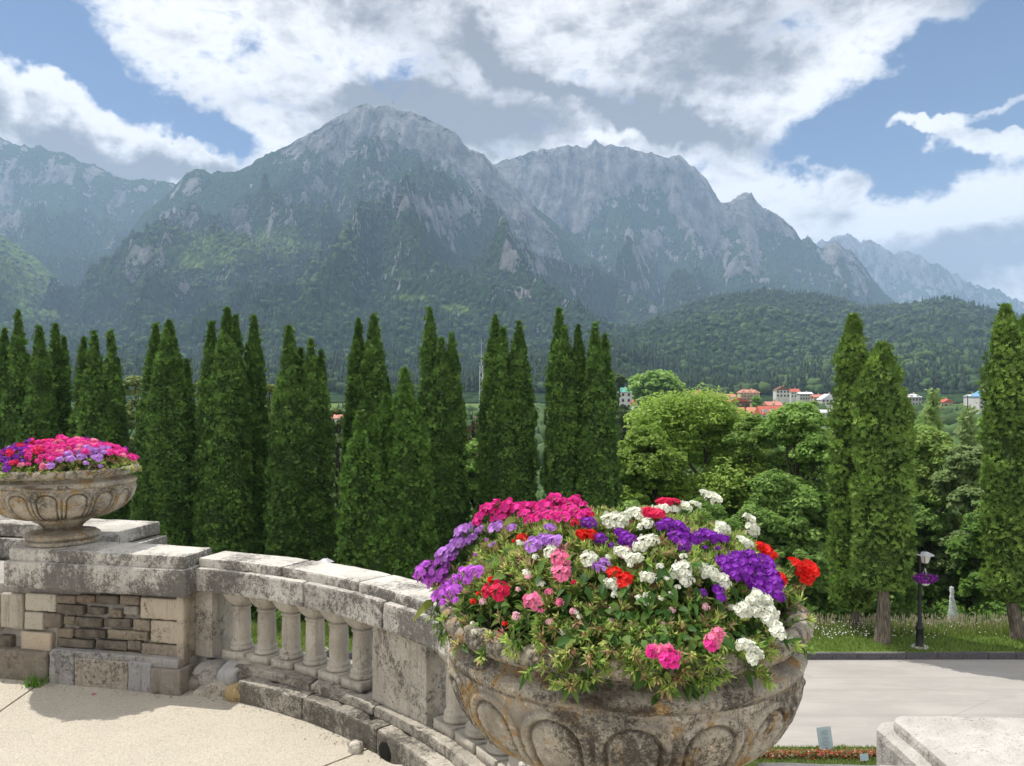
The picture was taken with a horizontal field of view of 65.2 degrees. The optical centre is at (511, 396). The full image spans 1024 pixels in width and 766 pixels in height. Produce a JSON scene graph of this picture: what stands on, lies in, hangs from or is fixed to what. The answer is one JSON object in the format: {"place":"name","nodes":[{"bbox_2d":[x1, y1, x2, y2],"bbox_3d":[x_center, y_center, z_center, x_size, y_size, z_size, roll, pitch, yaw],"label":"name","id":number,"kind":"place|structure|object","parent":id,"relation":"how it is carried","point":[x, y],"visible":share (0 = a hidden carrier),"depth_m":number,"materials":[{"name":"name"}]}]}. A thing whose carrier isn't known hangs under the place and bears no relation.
{"place":"outdoors","nodes":[
{"label":"outdoors","id":0,"kind":"place"},
{"bbox_2d":[0,235,99,349],"bbox_3d":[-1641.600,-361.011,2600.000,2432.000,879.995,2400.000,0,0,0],"label":"spur","id":1,"kind":"structure","parent":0,"point":[9,304],"depth_m":2752.78,"materials":[{"name":"plant"}]},
{"bbox_2d":[0,239,97,340],"bbox_3d":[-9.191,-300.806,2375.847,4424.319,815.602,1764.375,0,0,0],"label":"spur woodland","id":2,"kind":"object","parent":1,"relation":"on","point":[29,328],"visible":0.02,"depth_m":2749.07,"materials":[{"name":"green plant"}]},
{"bbox_2d":[0,137,175,287],"bbox_3d":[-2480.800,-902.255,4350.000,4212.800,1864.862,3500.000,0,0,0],"label":"mountain","id":3,"kind":"structure","parent":0,"point":[68,219],"depth_m":5371.22,"materials":[{"name":"stone"}]},
{"bbox_2d":[0,679,391,765],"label":"terrace floor","id":4,"kind":"structure","parent":0,"point":[47,724],"depth_m":3.80,"materials":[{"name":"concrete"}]},
{"bbox_2d":[16,672,48,688],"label":"weed","id":5,"kind":"object","parent":4,"relation":"on","point":[34,683],"visible":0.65,"depth_m":4.41,"materials":[{"name":"green plant"}]},
{"bbox_2d":[0,534,211,695],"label":"pedestal","id":6,"kind":"object","parent":4,"relation":"on","point":[110,612],"visible":0.9,"depth_m":4.43,"materials":[{"name":"stone"}]},
{"bbox_2d":[0,462,138,547],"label":"urn","id":7,"kind":"object","parent":6,"relation":"on","point":[60,508],"visible":0.91,"depth_m":4.49,"materials":[{"name":"stone"}]},
{"bbox_2d":[0,439,44,484],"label":"phlox plant","id":8,"kind":"object","parent":7,"relation":"in","point":[11,459],"visible":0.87,"depth_m":4.43,"materials":[{"name":"purple plant"}]},
{"bbox_2d":[17,434,93,484],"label":"verbena plant","id":9,"kind":"object","parent":7,"relation":"in","point":[53,448],"visible":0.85,"depth_m":4.49,"materials":[{"name":"pink plant"}]},
{"bbox_2d":[46,444,128,477],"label":"verbena plant","id":10,"kind":"object","parent":7,"relation":"in","point":[99,462],"visible":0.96,"depth_m":4.52,"materials":[{"name":"purple plant"}]},
{"bbox_2d":[69,438,142,477],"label":"phlox plant","id":11,"kind":"object","parent":7,"relation":"in","point":[119,453],"visible":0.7,"depth_m":4.75,"materials":[{"name":"pink plant"}]},
{"bbox_2d":[189,551,520,765],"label":"balustrade","id":12,"kind":"object","parent":4,"relation":"on","point":[391,687],"visible":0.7,"depth_m":3.96,"materials":[{"name":"stone"}]},
{"bbox_2d":[347,739,402,765],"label":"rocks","id":13,"kind":"object","parent":4,"relation":"on","point":[355,746],"visible":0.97,"depth_m":3.55,"materials":[{"name":"stone"}]},
{"bbox_2d":[518,761,529,765],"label":"pedestal","id":14,"kind":"object","parent":4,"relation":"on","point":[521,763],"visible":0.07,"depth_m":2.18,"materials":[{"name":"stone"}]},
{"bbox_2d":[440,584,814,765],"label":"urn","id":15,"kind":"object","parent":14,"relation":"on","point":[535,721],"visible":0.56,"depth_m":1.59,"materials":[{"name":"stone"}]},
{"bbox_2d":[412,519,522,650],"bbox_3d":[-0.110,0.505,2.054,0.323,0.396,0.618,0,0,13],"label":"verbena plant","id":16,"kind":"object","parent":15,"relation":"in","point":[483,555],"visible":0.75,"depth_m":2.02,"materials":[{"name":"purple plant"}]},
{"bbox_2d":[445,519,612,665],"bbox_3d":[0.053,0.426,1.737,0.354,0.296,0.321,0,0,-41],"label":"verbena plant","id":17,"kind":"object","parent":15,"relation":"in","point":[537,545],"visible":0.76,"depth_m":1.74,"materials":[{"name":"green plant"}]},
{"bbox_2d":[472,492,625,586],"bbox_3d":[0.150,0.419,2.119,0.420,0.338,0.607,0,0,44],"label":"phlox plant","id":18,"kind":"object","parent":15,"relation":"in","point":[577,507],"visible":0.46,"depth_m":2.02,"materials":[{"name":"pink plant"}]},
{"bbox_2d":[470,497,680,635],"bbox_3d":[0.183,0.388,1.883,0.360,0.268,0.643,0,0,27],"label":"verbena plant","id":19,"kind":"object","parent":15,"relation":"in","point":[582,533],"visible":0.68,"depth_m":1.78,"materials":[{"name":"red plant"}]},
{"bbox_2d":[532,500,701,624],"bbox_3d":[0.286,0.367,1.869,0.237,0.234,0.640,0,0,36],"label":"verbena plant","id":20,"kind":"object","parent":15,"relation":"in","point":[628,556],"visible":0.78,"depth_m":1.74,"materials":[{"name":"white plant"}]},
{"bbox_2d":[461,548,801,705],"bbox_3d":[0.233,0.471,1.620,0.764,0.303,0.368,0,0,7],"label":"phlox plant","id":21,"kind":"object","parent":15,"relation":"in","point":[633,635],"visible":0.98,"depth_m":1.56,"materials":[{"name":"green plant"}]},
{"bbox_2d":[580,512,729,615],"bbox_3d":[0.370,0.364,1.765,0.305,0.194,0.369,0,0,-34],"label":"verbena plant","id":22,"kind":"object","parent":15,"relation":"in","point":[676,535],"visible":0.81,"depth_m":1.77,"materials":[{"name":"purple plant"}]},
{"bbox_2d":[624,550,735,623],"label":"white flowers","id":23,"kind":"object","parent":15,"relation":"in","point":[686,577],"visible":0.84,"depth_m":1.64,"materials":[{"name":"white plant"}]},
{"bbox_2d":[627,489,760,583],"bbox_3d":[0.448,0.426,2.101,0.434,0.363,0.500,0,0,15],"label":"verbena plant","id":24,"kind":"object","parent":15,"relation":"in","point":[738,537],"visible":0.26,"depth_m":2.07,"materials":[{"name":"white plant"}]},
{"bbox_2d":[689,587,814,691],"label":"white flowers","id":25,"kind":"object","parent":15,"relation":"in","point":[762,611],"visible":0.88,"depth_m":1.58,"materials":[{"name":"white plant"}]},
{"bbox_2d":[692,542,816,631],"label":"verbena plant","id":26,"kind":"object","parent":15,"relation":"in","point":[744,570],"visible":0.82,"depth_m":1.72,"materials":[{"name":"purple plant"}]},
{"bbox_2d":[741,541,819,618],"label":"verbena plant","id":27,"kind":"object","parent":15,"relation":"in","point":[806,571],"visible":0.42,"depth_m":1.91,"materials":[{"name":"red plant"}]},
{"bbox_2d":[757,763,885,765],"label":"link parapet","id":28,"kind":"structure","parent":4,"relation":"on","point":[783,764],"depth_m":1.95,"materials":[{"name":"grey stone"}]},
{"bbox_2d":[876,716,1023,765],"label":"corner block","id":29,"kind":"structure","parent":4,"relation":"on","point":[942,741],"depth_m":2.12,"materials":[{"name":"grey stone"}]},
{"bbox_2d":[39,103,619,355],"bbox_3d":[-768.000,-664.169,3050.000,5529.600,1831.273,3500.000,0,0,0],"label":"mountain","id":30,"kind":"structure","parent":0,"point":[420,137],"depth_m":2920.73,"materials":[{"name":"stone"}]},
{"bbox_2d":[37,125,871,358],"bbox_3d":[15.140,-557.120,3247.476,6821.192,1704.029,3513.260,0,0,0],"label":"mountain woodland","id":31,"kind":"object","parent":30,"relation":"on","point":[314,284],"visible":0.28,"depth_m":2276.69,"materials":[{"name":"green plant"}]},
{"bbox_2d":[0,0,1023,301],"label":"sky","id":32,"kind":"structure","parent":0,"point":[898,125],"materials":[{"name":"blue"}]},
{"bbox_2d":[70,344,984,401],"bbox_3d":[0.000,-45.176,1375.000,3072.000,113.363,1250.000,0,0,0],"label":"forest hill","id":33,"kind":"structure","parent":0,"point":[469,396],"depth_m":838.71,"materials":[{"name":"plant"}]},
{"bbox_2d":[26,331,994,395],"bbox_3d":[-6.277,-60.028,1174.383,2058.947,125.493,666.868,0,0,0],"label":"valley edge woodland","id":34,"kind":"object","parent":33,"relation":"on","point":[954,365],"visible":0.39,"depth_m":1096.11,"materials":[{"name":"green plant"}]},
{"bbox_2d":[71,402,1023,651],"bbox_3d":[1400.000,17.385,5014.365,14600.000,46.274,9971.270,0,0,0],"label":"ground","id":35,"kind":"structure","parent":0,"point":[335,404],"depth_m":29.73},
{"bbox_2d":[0,308,30,449],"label":"thuja tree","id":36,"kind":"object","parent":35,"relation":"on","point":[14,358],"visible":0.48,"depth_m":37.84,"materials":[{"name":"green plant"}]},
{"bbox_2d":[14,324,62,462],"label":"thuja tree","id":37,"kind":"object","parent":35,"relation":"on","point":[37,420],"visible":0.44,"depth_m":37.27,"materials":[{"name":"green plant"}]},
{"bbox_2d":[47,322,73,436],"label":"thuja tree","id":38,"kind":"object","parent":35,"relation":"on","point":[59,356],"visible":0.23,"depth_m":38.90,"materials":[{"name":"green plant"}]},
{"bbox_2d":[65,329,132,519],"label":"thuja tree","id":39,"kind":"object","parent":35,"relation":"on","point":[99,410],"visible":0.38,"depth_m":37.44,"materials":[{"name":"green plant"}]},
{"bbox_2d":[123,375,142,518],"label":"broadleaf tree","id":40,"kind":"object","parent":35,"relation":"on","point":[131,381],"visible":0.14,"depth_m":51.53,"materials":[{"name":"green plant"}]},
{"bbox_2d":[128,319,199,546],"bbox_3d":[-16.254,3.741,37.296,3.558,14.773,3.107,0,0,14],"label":"thuja tree","id":41,"kind":"object","parent":35,"relation":"on","point":[166,438],"visible":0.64,"depth_m":36.57,"materials":[{"name":"green plant"}]},
{"bbox_2d":[190,306,257,553],"bbox_3d":[-13.314,3.365,36.601,3.225,15.120,2.839,0,0,0],"label":"thuja tree","id":42,"kind":"object","parent":35,"relation":"on","point":[223,515],"visible":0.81,"depth_m":36.16,"materials":[{"name":"green plant"}]},
{"bbox_2d":[243,314,271,623],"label":"thuja tree","id":43,"kind":"object","parent":35,"relation":"on","point":[255,359],"visible":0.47,"depth_m":37.79,"materials":[{"name":"green plant"}]},
{"bbox_2d":[266,383,274,529],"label":"broadleaf tree","id":44,"kind":"object","parent":35,"relation":"on","point":[271,387],"visible":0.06,"depth_m":55.77,"materials":[{"name":"green plant"}]},
{"bbox_2d":[260,323,337,620],"bbox_3d":[-9.652,3.714,36.210,3.489,14.052,2.874,0,0,0],"label":"thuja tree","id":45,"kind":"object","parent":35,"relation":"on","point":[299,473],"visible":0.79,"depth_m":35.65,"materials":[{"name":"green plant"}]},
{"bbox_2d":[329,407,343,563],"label":"broadleaf tree","id":46,"kind":"object","parent":35,"relation":"on","point":[337,424],"visible":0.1,"depth_m":49.66,"materials":[{"name":"green plant"}]},
{"bbox_2d":[332,409,386,633],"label":"thuja tree","id":47,"kind":"object","parent":35,"relation":"on","point":[364,452],"visible":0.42,"depth_m":30.96,"materials":[{"name":"green plant"}]},
{"bbox_2d":[335,313,393,554],"bbox_3d":[-7.023,3.795,38.956,3.510,15.821,2.607,0,0,18],"label":"thuja tree","id":48,"kind":"object","parent":35,"relation":"on","point":[368,384],"visible":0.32,"depth_m":38.59,"materials":[{"name":"green plant"}]},
{"bbox_2d":[359,455,414,578],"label":"thuja tree","id":49,"kind":"object","parent":35,"relation":"on","point":[385,530],"visible":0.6,"depth_m":30.67,"materials":[{"name":"green plant"}]},
{"bbox_2d":[377,367,439,580],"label":"thuja tree","id":50,"kind":"object","parent":35,"relation":"on","point":[405,438],"visible":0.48,"depth_m":31.64,"materials":[{"name":"green plant"}]},
{"bbox_2d":[415,306,472,585],"bbox_3d":[-3.421,3.489,37.900,3.316,15.640,2.737,0,0,0],"label":"thuja tree","id":51,"kind":"object","parent":35,"relation":"on","point":[440,399],"visible":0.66,"depth_m":37.35,"materials":[{"name":"green plant"}]},
{"bbox_2d":[468,410,476,455],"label":"spruce tree","id":52,"kind":"object","parent":35,"relation":"on","point":[473,434],"visible":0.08,"depth_m":89.91,"materials":[{"name":"green plant"}]},
{"bbox_2d":[464,438,481,548],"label":"broadleaf tree","id":53,"kind":"object","parent":35,"relation":"on","point":[471,446],"visible":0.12,"depth_m":47.15,"materials":[{"name":"green plant"}]},
{"bbox_2d":[470,313,541,546],"bbox_3d":[-0.233,3.530,36.771,3.535,14.769,2.730,0,0,0],"label":"thuja tree","id":54,"kind":"object","parent":35,"relation":"on","point":[507,459],"visible":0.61,"depth_m":36.35,"materials":[{"name":"green plant"}]},
{"bbox_2d":[70,401,989,544],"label":"valley woodland","id":55,"kind":"object","parent":35,"relation":"on","point":[949,414],"visible":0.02,"depth_m":387.60,"materials":[{"name":"green plant"}]},
{"bbox_2d":[537,307,586,513],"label":"thuja tree","id":56,"kind":"object","parent":35,"relation":"on","point":[565,373],"visible":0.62,"depth_m":35.88,"materials":[{"name":"green plant"}]},
{"bbox_2d":[574,320,623,510],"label":"thuja tree","id":57,"kind":"object","parent":35,"relation":"on","point":[598,479],"visible":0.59,"depth_m":35.46,"materials":[{"name":"green plant"}]},
{"bbox_2d":[618,405,629,449],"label":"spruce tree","id":58,"kind":"object","parent":35,"relation":"on","point":[623,428],"visible":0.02,"depth_m":51.98,"materials":[{"name":"green plant"}]},
{"bbox_2d":[617,387,631,408],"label":"house","id":59,"kind":"structure","parent":35,"relation":"on","point":[625,398],"depth_m":470.00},
{"bbox_2d":[613,373,636,450],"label":"broadleaf tree","id":60,"kind":"object","parent":35,"relation":"on","point":[620,379],"visible":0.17,"depth_m":278.92,"materials":[{"name":"green plant"}]},
{"bbox_2d":[617,500,653,510],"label":"broadleaf tree","id":61,"kind":"object","parent":35,"relation":"on","point":[626,503],"depth_m":38.29,"materials":[{"name":"green plant"}]},
{"bbox_2d":[251,585,1023,624],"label":"undergrowth","id":62,"kind":"object","parent":35,"relation":"on","point":[944,611],"visible":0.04,"depth_m":36.32,"materials":[{"name":"green plant"}]},
{"bbox_2d":[617,423,694,505],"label":"broadleaf tree","id":63,"kind":"object","parent":35,"relation":"on","point":[651,460],"visible":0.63,"depth_m":41.87,"materials":[{"name":"green plant"}]},
{"bbox_2d":[625,366,692,459],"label":"broadleaf tree","id":64,"kind":"object","parent":35,"relation":"on","point":[647,383],"visible":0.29,"depth_m":294.95,"materials":[{"name":"green plant"}]},
{"bbox_2d":[623,382,781,517],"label":"broadleaf tree","id":65,"kind":"object","parent":35,"relation":"on","point":[682,416],"visible":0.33,"depth_m":44.73,"materials":[{"name":"green plant"}]},
{"bbox_2d":[669,497,755,541],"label":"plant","id":66,"kind":"object","parent":35,"relation":"on","point":[715,510],"visible":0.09,"depth_m":36.83,"materials":[{"name":"green plant"}]},
{"bbox_2d":[725,396,750,406],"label":"house","id":67,"kind":"structure","parent":35,"relation":"on","point":[742,401],"depth_m":449.89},
{"bbox_2d":[736,388,760,404],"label":"hotel","id":68,"kind":"structure","parent":35,"relation":"on","point":[747,394],"depth_m":500.00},
{"bbox_2d":[711,411,800,517],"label":"broadleaf tree","id":69,"kind":"object","parent":35,"relation":"on","point":[746,426],"visible":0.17,"depth_m":42.71,"materials":[{"name":"green plant"}]},
{"bbox_2d":[750,395,763,406],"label":"broadleaf tree","id":70,"kind":"object","parent":35,"relation":"on","point":[756,401],"visible":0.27,"depth_m":378.47,"materials":[{"name":"green plant"}]},
{"bbox_2d":[754,403,781,417],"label":"house","id":71,"kind":"structure","parent":35,"relation":"on","point":[763,409],"depth_m":312.61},
{"bbox_2d":[729,466,826,594],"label":"broadleaf tree","id":72,"kind":"object","parent":35,"relation":"on","point":[783,519],"visible":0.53,"depth_m":37.35,"materials":[{"name":"green plant"}]},
{"bbox_2d":[773,385,789,403],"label":"house","id":73,"kind":"structure","parent":35,"relation":"on","point":[781,394],"depth_m":620.00,"materials":[{"name":"paint"}]},
{"bbox_2d":[738,396,835,565],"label":"broadleaf tree","id":74,"kind":"object","parent":35,"relation":"on","point":[797,425],"visible":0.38,"depth_m":40.40,"materials":[{"name":"green plant"}]},
{"bbox_2d":[770,540,835,620],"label":"broadleaf tree","id":75,"kind":"object","parent":35,"relation":"on","point":[815,552],"visible":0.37,"depth_m":35.82,"materials":[{"name":"green plant"}]},
{"bbox_2d":[796,391,812,402],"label":"house","id":76,"kind":"structure","parent":35,"relation":"on","point":[804,396],"depth_m":600.00,"materials":[{"name":"metal"}]},
{"bbox_2d":[816,392,834,407],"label":"house","id":77,"kind":"structure","parent":35,"relation":"on","point":[825,399],"depth_m":500.00,"materials":[{"name":"metal"}]},
{"bbox_2d":[812,505,876,622],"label":"broadleaf tree","id":78,"kind":"object","parent":35,"relation":"on","point":[822,523],"visible":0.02,"depth_m":38.13,"materials":[{"name":"green plant"}]},
{"bbox_2d":[823,312,877,628],"bbox_3d":[13.487,2.976,31.618,2.364,12.649,2.363,0,0,0],"label":"thuja tree","id":79,"kind":"object","parent":35,"relation":"on","point":[844,591],"visible":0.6,"depth_m":31.22,"materials":[{"name":"green plant"}]},
{"bbox_2d":[845,340,919,644],"bbox_3d":[13.791,3.573,29.856,2.730,11.460,2.670,0,0,0],"label":"thuja tree","id":80,"kind":"object","parent":35,"relation":"on","point":[882,488],"visible":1,"depth_m":29.28,"materials":[{"name":"green plant"}]},
{"bbox_2d":[869,573,923,618],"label":"broadleaf tree","id":81,"kind":"object","parent":35,"relation":"on","point":[900,597],"visible":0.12,"depth_m":35.86,"materials":[{"name":"green plant"}]},
{"bbox_2d":[907,392,921,404],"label":"house","id":82,"kind":"structure","parent":35,"relation":"on","point":[916,398],"depth_m":500.00,"materials":[{"name":"metal"}]},
{"bbox_2d":[910,550,933,649],"bbox_3d":[15.031,7.390,29.300,0.880,3.580,0.663,0,0,0],"label":"street lamp","id":83,"kind":"object","parent":35,"relation":"on","point":[924,556],"visible":0.8,"depth_m":29.24,"materials":[{"name":"metal"}]},
{"bbox_2d":[912,568,938,585],"bbox_3d":[14.998,6.539,29.013,0.907,0.622,0.657,0,0,0],"label":"hanging basket","id":84,"kind":"object","parent":83,"relation":"hanging from","point":[923,579],"visible":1,"depth_m":28.87,"materials":[{"name":"purple plant"}]},
{"bbox_2d":[912,384,947,574],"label":"larch tree","id":85,"kind":"object","parent":35,"relation":"on","point":[930,415],"visible":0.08,"depth_m":57.84,"materials":[{"name":"green plant"}]},
{"bbox_2d":[907,501,956,615],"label":"broadleaf tree","id":86,"kind":"object","parent":35,"relation":"on","point":[930,528],"visible":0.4,"depth_m":41.36,"materials":[{"name":"green plant"}]},
{"bbox_2d":[925,586,958,622],"bbox_3d":[19.786,9.733,36.000,3.000,2.418,3.000,0,0,0],"label":"fountain","id":87,"kind":"object","parent":35,"relation":"on","point":[952,608],"visible":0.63,"depth_m":35.95,"materials":[{"name":"stone"}]},
{"bbox_2d":[908,424,977,617],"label":"broadleaf tree","id":88,"kind":"object","parent":35,"relation":"on","point":[932,442],"visible":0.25,"depth_m":42.74,"materials":[{"name":"green plant"}]},
{"bbox_2d":[922,444,987,620],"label":"broadleaf tree","id":89,"kind":"object","parent":35,"relation":"on","point":[964,462],"visible":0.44,"depth_m":40.68,"materials":[{"name":"green plant"}]},
{"bbox_2d":[922,584,992,609],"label":"broadleaf tree","id":90,"kind":"object","parent":35,"relation":"on","point":[955,596],"visible":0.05,"depth_m":44.77,"materials":[{"name":"green plant"}]},
{"bbox_2d":[951,395,981,513],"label":"larch tree","id":91,"kind":"object","parent":35,"relation":"on","point":[967,431],"visible":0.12,"depth_m":53.86,"materials":[{"name":"green plant"}]},
{"bbox_2d":[970,389,983,413],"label":"house","id":92,"kind":"structure","parent":35,"relation":"on","point":[975,397],"depth_m":422.44,"materials":[{"name":"paint"}]},
{"bbox_2d":[943,508,1023,626],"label":"broadleaf tree","id":93,"kind":"object","parent":35,"relation":"on","point":[966,551],"visible":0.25,"depth_m":37.78,"materials":[{"name":"green plant"}]},
{"bbox_2d":[972,302,1023,639],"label":"thuja tree","id":94,"kind":"object","parent":35,"relation":"on","point":[1001,477],"visible":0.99,"depth_m":30.02,"materials":[{"name":"green plant"}]},
{"bbox_2d":[251,618,1023,651],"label":"lawn grass","id":95,"kind":"structure","parent":0,"point":[940,629],"depth_m":30.54,"materials":[{"name":"green plant"}]},
{"bbox_2d":[350,659,1023,746],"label":"road","id":96,"kind":"structure","parent":0,"point":[853,702],"depth_m":25.23,"materials":[{"name":"concrete"}]},
{"bbox_2d":[206,651,1023,659],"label":"road kerb","id":97,"kind":"structure","parent":96,"relation":"on","point":[961,655],"depth_m":28.58,"materials":[{"name":"concrete"}]},
{"bbox_2d":[749,747,875,765],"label":"garden bed","id":98,"kind":"object","parent":96,"relation":"on","point":[817,761],"depth_m":20.60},
{"bbox_2d":[744,744,876,765],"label":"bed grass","id":99,"kind":"structure","parent":98,"relation":"on","point":[817,758],"depth_m":20.55,"materials":[{"name":"green plant"}]},
{"bbox_2d":[758,746,875,761],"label":"bedding flowers","id":100,"kind":"object","parent":98,"relation":"on","point":[850,753],"visible":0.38,"depth_m":20.68,"materials":[{"name":"red plant"}]},
{"bbox_2d":[816,726,832,749],"bbox_3d":[8.283,9.127,21.157,0.421,0.746,0.160,0,0,-6],"label":"sign","id":101,"kind":"object","parent":98,"relation":"on","point":[824,735],"visible":0.97,"depth_m":21.16,"materials":[{"name":"metal"}]},
{"bbox_2d":[494,139,896,326],"bbox_3d":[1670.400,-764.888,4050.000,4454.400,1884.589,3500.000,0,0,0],"label":"second mountain","id":102,"kind":"structure","parent":0,"point":[662,203],"depth_m":5085.87,"materials":[{"name":"stone"}]},
{"bbox_2d":[610,290,1020,365],"bbox_3d":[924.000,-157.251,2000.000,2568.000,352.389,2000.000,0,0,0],"label":"forest hill","id":103,"kind":"structure","parent":0,"point":[882,332],"depth_m":1827.21,"materials":[{"name":"plant"}]},
{"bbox_2d":[599,286,1023,375],"bbox_3d":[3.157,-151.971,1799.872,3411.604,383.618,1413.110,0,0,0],"label":"hill woodland","id":104,"kind":"object","parent":103,"relation":"on","point":[728,318],"visible":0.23,"depth_m":1855.24,"materials":[{"name":"green plant"}]},
{"bbox_2d":[806,233,1023,314],"bbox_3d":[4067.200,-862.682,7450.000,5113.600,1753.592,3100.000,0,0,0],"label":"mountain ridge","id":105,"kind":"structure","parent":0,"point":[902,277],"depth_m":8389.16,"materials":[{"name":"stone"}]},
{"bbox_2d":[814,611,1023,630],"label":"meadow grass","id":106,"kind":"structure","parent":0,"point":[962,615],"depth_m":31.71,"materials":[{"name":"green plant"}]},
{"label":"retaining wall","id":107,"kind":"structure","parent":0,"visible":0},
{"bbox_2d":[0,515,167,560],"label":"parapet","id":108,"kind":"structure","parent":107,"relation":"on","point":[12,532],"depth_m":5.33,"materials":[{"name":"stone"}]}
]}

